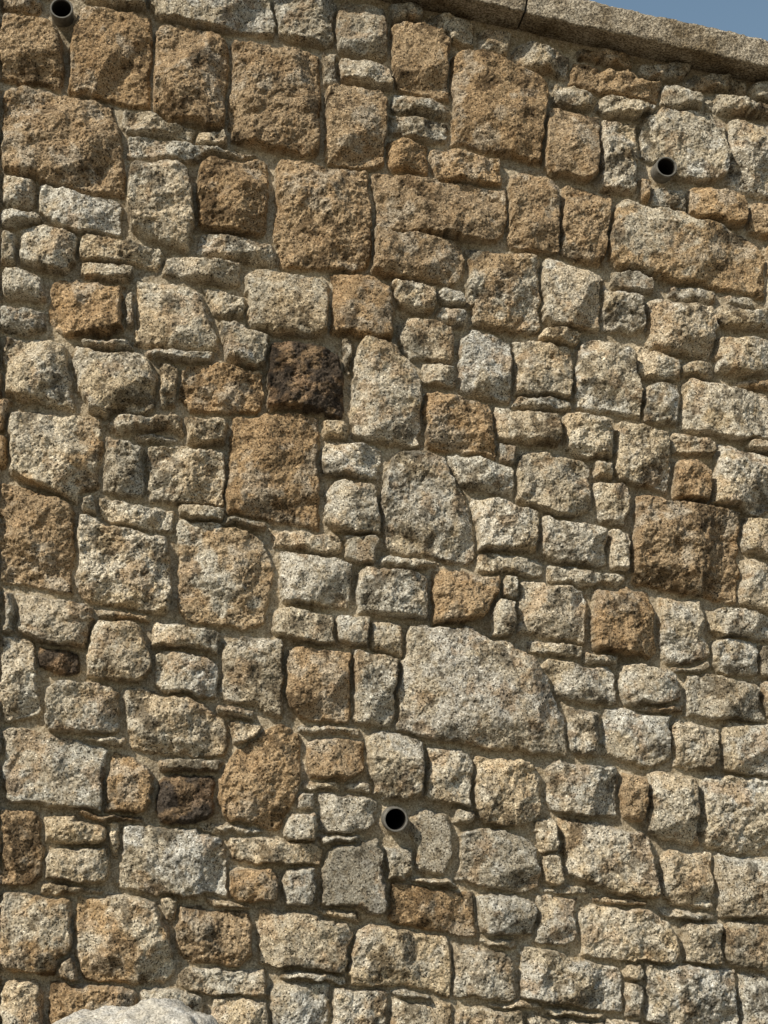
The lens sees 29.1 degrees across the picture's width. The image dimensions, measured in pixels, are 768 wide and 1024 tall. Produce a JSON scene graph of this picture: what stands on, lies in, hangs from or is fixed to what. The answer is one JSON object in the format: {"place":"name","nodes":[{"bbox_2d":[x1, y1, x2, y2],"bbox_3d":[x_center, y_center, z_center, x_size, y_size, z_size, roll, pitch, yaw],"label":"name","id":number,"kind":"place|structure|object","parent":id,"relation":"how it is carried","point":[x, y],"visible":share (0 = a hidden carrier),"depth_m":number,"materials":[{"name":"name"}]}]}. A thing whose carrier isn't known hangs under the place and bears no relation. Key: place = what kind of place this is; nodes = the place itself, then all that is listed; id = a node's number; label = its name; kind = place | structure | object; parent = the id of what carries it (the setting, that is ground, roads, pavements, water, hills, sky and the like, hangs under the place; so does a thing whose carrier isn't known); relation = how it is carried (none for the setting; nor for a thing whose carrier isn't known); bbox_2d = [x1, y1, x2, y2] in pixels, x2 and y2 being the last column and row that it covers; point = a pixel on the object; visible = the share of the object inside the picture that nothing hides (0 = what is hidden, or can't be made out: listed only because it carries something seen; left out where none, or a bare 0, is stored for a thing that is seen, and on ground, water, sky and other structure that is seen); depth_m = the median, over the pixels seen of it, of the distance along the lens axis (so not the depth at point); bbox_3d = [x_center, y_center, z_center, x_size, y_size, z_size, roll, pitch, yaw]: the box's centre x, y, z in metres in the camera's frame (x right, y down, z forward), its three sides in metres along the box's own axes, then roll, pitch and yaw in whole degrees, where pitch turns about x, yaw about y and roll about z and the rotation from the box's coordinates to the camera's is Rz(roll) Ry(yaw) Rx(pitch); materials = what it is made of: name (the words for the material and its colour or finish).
{"place":"outdoors","nodes":[
{"label":"outdoors","id":0,"kind":"place"},
{"bbox_2d":[590,0,767,40],"label":"sky","id":1,"kind":"structure","parent":0,"point":[749,18],"materials":[{"name":"blue"}]},
{"label":"ground","id":2,"kind":"structure","parent":0,"visible":0},
{"bbox_2d":[53,998,217,1023],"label":"granite boulder","id":3,"kind":"object","parent":2,"relation":"on","point":[161,1011],"visible":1,"depth_m":4.27,"materials":[{"name":"beige stone"}]},
{"bbox_2d":[0,0,767,1023],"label":"stone retaining wall","id":4,"kind":"structure","parent":2,"relation":"on","point":[382,406],"depth_m":5.57,"materials":[{"name":"stone"}]},
{"bbox_3d":[-0.004,0.141,6.091,8.899,5.761,0.200,2,-13,-8],"label":"wall backing","id":5,"kind":"object","parent":2,"relation":"on","visible":0},
{"bbox_2d":[50,0,73,27],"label":"drain pipe","id":6,"kind":"object","parent":5,"relation":"attached to","point":[61,16],"visible":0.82,"depth_m":5.83,"materials":[{"name":"grey plastic"}]},
{"bbox_2d":[381,806,407,831],"bbox_3d":[0.013,1.137,5.506,0.088,0.107,0.430,2,-13,-8],"label":"drain pipe","id":7,"kind":"object","parent":5,"relation":"attached to","point":[394,818],"visible":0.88,"depth_m":5.37,"materials":[{"name":"grey plastic"}]},
{"bbox_2d":[380,0,767,82],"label":"wall coping","id":8,"kind":"object","parent":5,"relation":"on","point":[701,48],"depth_m":6.09,"materials":[{"name":"granite"}]},
{"bbox_2d":[650,157,676,183],"bbox_3d":[1.119,-1.367,6.220,0.088,0.107,0.430,2,-13,-8],"label":"drain pipe","id":9,"kind":"object","parent":5,"relation":"attached to","point":[660,173],"visible":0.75,"depth_m":6.04,"materials":[{"name":"grey plastic"}]}
]}

